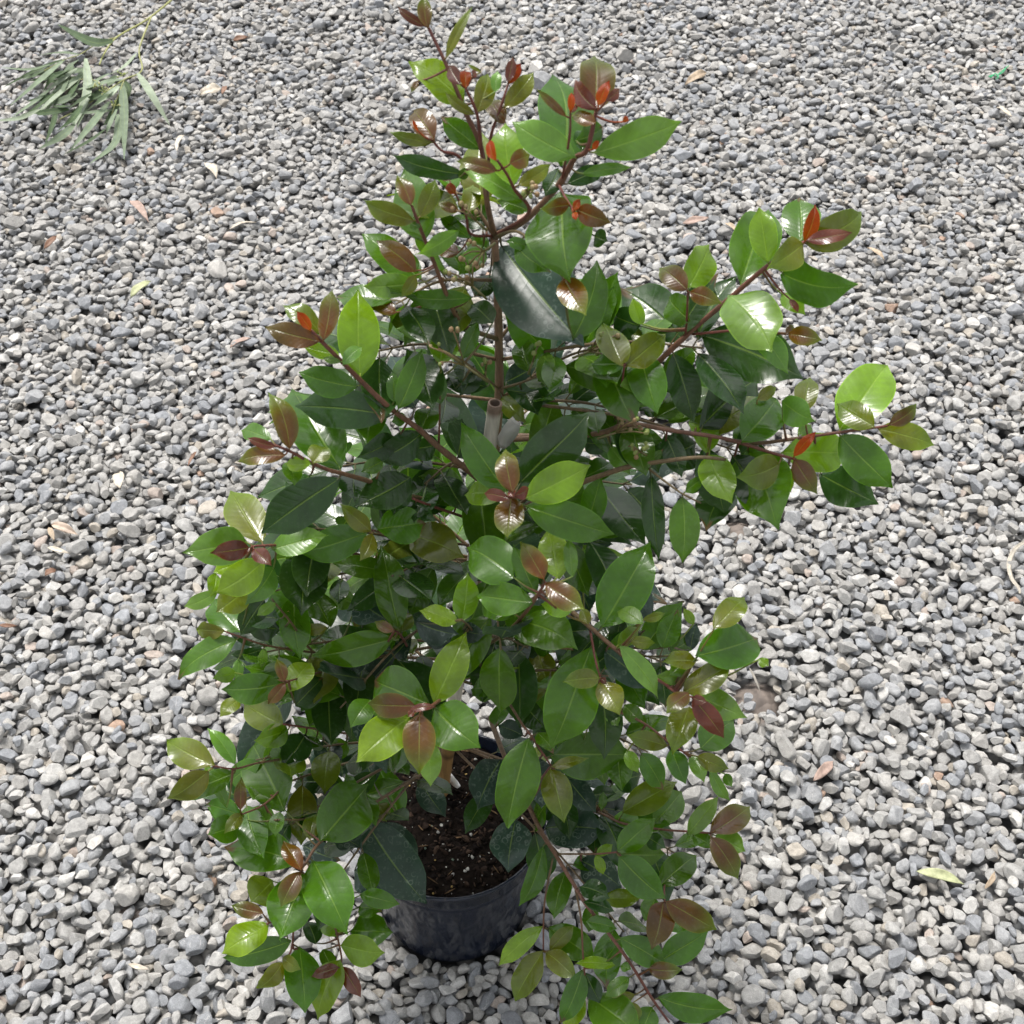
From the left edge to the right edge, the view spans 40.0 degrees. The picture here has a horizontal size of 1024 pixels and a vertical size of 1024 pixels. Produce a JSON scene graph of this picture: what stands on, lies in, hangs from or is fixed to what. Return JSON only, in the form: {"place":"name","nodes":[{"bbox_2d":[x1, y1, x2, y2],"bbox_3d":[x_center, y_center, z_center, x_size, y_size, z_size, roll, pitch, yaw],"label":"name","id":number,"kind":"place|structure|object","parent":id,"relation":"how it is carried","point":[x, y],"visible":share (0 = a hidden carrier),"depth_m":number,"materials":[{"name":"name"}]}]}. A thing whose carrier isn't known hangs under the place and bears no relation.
{"place":"outdoors","nodes":[
{"label":"outdoors","id":0,"kind":"place"},
{"bbox_2d":[0,0,1023,1023],"bbox_3d":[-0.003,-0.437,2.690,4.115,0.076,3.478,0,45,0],"label":"gravel","id":1,"kind":"structure","parent":0,"point":[885,162],"depth_m":2.37,"materials":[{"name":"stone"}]},
{"bbox_2d":[0,623,16,627],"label":"fallen leaf","id":2,"kind":"object","parent":1,"relation":"on","point":[7,625],"visible":1,"depth_m":2.07,"materials":[{"name":"brown plant"}]},
{"bbox_2d":[44,236,56,248],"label":"fallen leaf","id":3,"kind":"object","parent":1,"relation":"on","point":[50,241],"visible":1,"depth_m":2.75,"materials":[{"name":"brown plant"}]},
{"bbox_2d":[45,568,55,575],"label":"fallen leaf","id":4,"kind":"object","parent":1,"relation":"on","point":[49,571],"visible":1,"depth_m":2.14,"materials":[{"name":"brown plant"}]},
{"bbox_2d":[47,527,54,539],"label":"fallen leaf","id":5,"kind":"object","parent":1,"relation":"on","point":[51,532],"visible":1,"depth_m":2.19,"materials":[{"name":"beige plant"}]},
{"bbox_2d":[47,546,69,553],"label":"fallen leaf","id":6,"kind":"object","parent":1,"relation":"on","point":[54,548],"visible":1,"depth_m":2.15,"materials":[{"name":"beige plant"}]},
{"bbox_2d":[51,522,77,534],"bbox_3d":[-0.703,0.025,2.204,0.052,0.013,0.013,15,47,15],"label":"fallen leaf","id":7,"kind":"object","parent":1,"relation":"on","point":[63,527],"visible":1,"depth_m":2.20,"materials":[{"name":"beige plant"}]},
{"bbox_2d":[0,0,172,163],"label":"gum branch","id":8,"kind":"object","parent":1,"relation":"on","point":[64,81],"visible":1,"depth_m":3.15,"materials":[{"name":"green plant"}]},
{"bbox_2d":[113,471,123,488],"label":"fallen leaf","id":9,"kind":"object","parent":1,"relation":"on","point":[118,478],"visible":1,"depth_m":2.26,"materials":[{"name":"white plant"}]},
{"bbox_2d":[128,963,149,969],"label":"fallen leaf","id":10,"kind":"object","parent":1,"relation":"on","point":[137,966],"visible":1,"depth_m":1.68,"materials":[{"name":"beige plant"}]},
{"bbox_2d":[130,200,148,221],"bbox_3d":[-0.755,-0.615,2.851,0.016,0.019,0.094,-25,50,-23],"label":"fallen leaf","id":11,"kind":"object","parent":1,"relation":"on","point":[138,206],"visible":1,"depth_m":2.84,"materials":[{"name":"plant"}]},
{"bbox_2d":[130,281,150,297],"bbox_3d":[-0.704,-0.426,2.664,0.017,0.013,0.058,20,48,19],"label":"fallen leaf","id":12,"kind":"object","parent":1,"relation":"on","point":[136,288],"visible":1,"depth_m":2.66,"materials":[{"name":"yellow plant"}]},
{"bbox_2d":[175,135,183,150],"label":"fallen leaf","id":13,"kind":"object","parent":1,"relation":"on","point":[178,139],"visible":1,"depth_m":3.03,"materials":[{"name":"white plant"}]},
{"bbox_2d":[188,451,196,465],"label":"fallen twig","id":14,"kind":"object","parent":1,"relation":"on","point":[191,457],"visible":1,"depth_m":2.31,"materials":[{"name":"beige wood"}]},
{"bbox_2d":[200,83,221,94],"bbox_3d":[-0.684,-0.961,3.198,0.055,0.018,0.025,-28,51,-25],"label":"fallen leaf","id":15,"kind":"object","parent":1,"relation":"on","point":[213,88],"visible":1,"depth_m":3.20,"materials":[{"name":"beige plant"}]},
{"bbox_2d":[204,162,217,178],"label":"fallen leaf","id":16,"kind":"object","parent":1,"relation":"on","point":[213,168],"visible":1,"depth_m":2.96,"materials":[{"name":"beige plant"}]},
{"bbox_2d":[221,85,226,94],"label":"fallen leaf","id":17,"kind":"object","parent":1,"relation":"on","point":[223,89],"visible":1,"depth_m":3.20,"materials":[{"name":"brown plant"}]},
{"bbox_2d":[230,337,250,347],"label":"fallen leaf","id":18,"kind":"object","parent":1,"relation":"on","point":[240,340],"visible":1,"depth_m":2.53,"materials":[{"name":"plant"}]},
{"bbox_2d":[233,35,248,40],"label":"fallen leaf","id":19,"kind":"object","parent":1,"relation":"on","point":[238,37],"visible":1,"depth_m":3.36,"materials":[{"name":"brown plant"}]},
{"bbox_2d":[229,221,255,229],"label":"fallen twig","id":20,"kind":"object","parent":1,"relation":"on","point":[236,224],"visible":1,"depth_m":2.78,"materials":[{"name":"white wood"}]},
{"bbox_2d":[357,734,547,961],"bbox_3d":[-0.072,0.417,1.707,0.232,0.192,0.232,0,45,0],"label":"plant pot","id":21,"kind":"object","parent":1,"relation":"on","point":[462,928],"visible":0.29,"depth_m":1.64,"materials":[{"name":"black plastic"}]},
{"bbox_2d":[377,748,542,897],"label":"potting soil","id":22,"kind":"structure","parent":21,"relation":"in","point":[456,860],"depth_m":1.63,"materials":[{"name":"brown soil"}]},
{"bbox_2d":[439,398,501,796],"bbox_3d":[-0.051,0.128,1.468,0.085,0.640,0.016,6,45,6],"label":"bamboo stake","id":23,"kind":"object","parent":22,"relation":"on","point":[493,417],"visible":0.21,"depth_m":1.26,"materials":[{"name":"wood"}]},
{"bbox_2d":[450,773,460,788],"bbox_3d":[-0.072,0.318,1.675,0.008,0.007,0.031,-26,50,-24],"label":"plant tie","id":24,"kind":"object","parent":23,"relation":"attached to","point":[454,782],"visible":0.62,"depth_m":1.67,"materials":[{"name":"grey plastic"}]},
{"bbox_2d":[497,417,519,448],"bbox_3d":[-0.004,-0.070,1.261,0.027,0.045,0.008,17,47,16],"label":"plant tie","id":25,"kind":"object","parent":23,"relation":"attached to","point":[508,434],"visible":1,"depth_m":1.26,"materials":[{"name":"grey plastic"}]},
{"bbox_2d":[166,0,933,1023],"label":"shrub","id":26,"kind":"object","parent":22,"relation":"on","point":[384,614],"visible":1,"depth_m":1.21,"materials":[{"name":"green plant"}]},
{"bbox_2d":[685,69,705,84],"bbox_3d":[0.426,-1.002,3.235,0.019,0.017,0.082,30,52,27],"label":"fallen leaf","id":27,"kind":"object","parent":1,"relation":"on","point":[698,74],"visible":1,"depth_m":3.23,"materials":[{"name":"beige plant"}]},
{"bbox_2d":[682,216,708,223],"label":"fallen leaf","id":28,"kind":"object","parent":1,"relation":"on","point":[692,219],"visible":1,"depth_m":2.80,"materials":[{"name":"plant"}]},
{"bbox_2d":[725,223,735,229],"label":"fallen leaf","id":29,"kind":"object","parent":1,"relation":"on","point":[732,225],"visible":0.65,"depth_m":2.78,"materials":[{"name":"beige plant"}]},
{"bbox_2d":[749,668,760,692],"bbox_3d":[0.343,0.236,1.986,0.011,0.008,0.050,0,45,0],"label":"fallen twig","id":30,"kind":"object","parent":1,"relation":"on","point":[754,677],"visible":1,"depth_m":1.98,"materials":[{"name":"grey wood"}]},
{"bbox_2d":[813,761,832,780],"bbox_3d":[0.415,0.342,1.865,0.013,0.014,0.047,32,53,28],"label":"fallen leaf","id":31,"kind":"object","parent":1,"relation":"on","point":[824,769],"visible":1,"depth_m":1.86,"materials":[{"name":"plant"}]},
{"bbox_2d":[867,247,884,260],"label":"fallen leaf","id":32,"kind":"object","parent":1,"relation":"on","point":[878,252],"visible":1,"depth_m":2.72,"materials":[{"name":"beige plant"}]},
{"bbox_2d":[917,868,963,884],"bbox_3d":[0.539,0.457,1.767,0.060,0.014,0.012,15,46,15],"label":"fallen leaf","id":33,"kind":"object","parent":1,"relation":"on","point":[940,874],"visible":1,"depth_m":1.77,"materials":[{"name":"plant"}]},
{"bbox_2d":[984,872,995,888],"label":"fallen leaf","id":34,"kind":"object","parent":1,"relation":"on","point":[991,880],"visible":1,"depth_m":1.76,"materials":[{"name":"brown plant"}]},
{"bbox_2d":[988,65,1008,78],"bbox_3d":[1.138,-1.021,3.266,0.082,0.010,0.021,-34,54,-29],"label":"plastic scrap","id":35,"kind":"object","parent":1,"relation":"on","point":[996,75],"visible":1,"depth_m":3.25,"materials":[{"name":"green plastic"}]},
{"bbox_2d":[997,106,1011,116],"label":"fallen leaf","id":36,"kind":"object","parent":1,"relation":"on","point":[1004,110],"visible":1,"depth_m":3.13,"materials":[{"name":"white plant"}]},
{"bbox_2d":[1007,541,1023,593],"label":"bark strip","id":37,"kind":"object","parent":1,"relation":"on","point":[1010,557],"visible":1,"depth_m":2.13,"materials":[{"name":"beige plant"}]}
]}

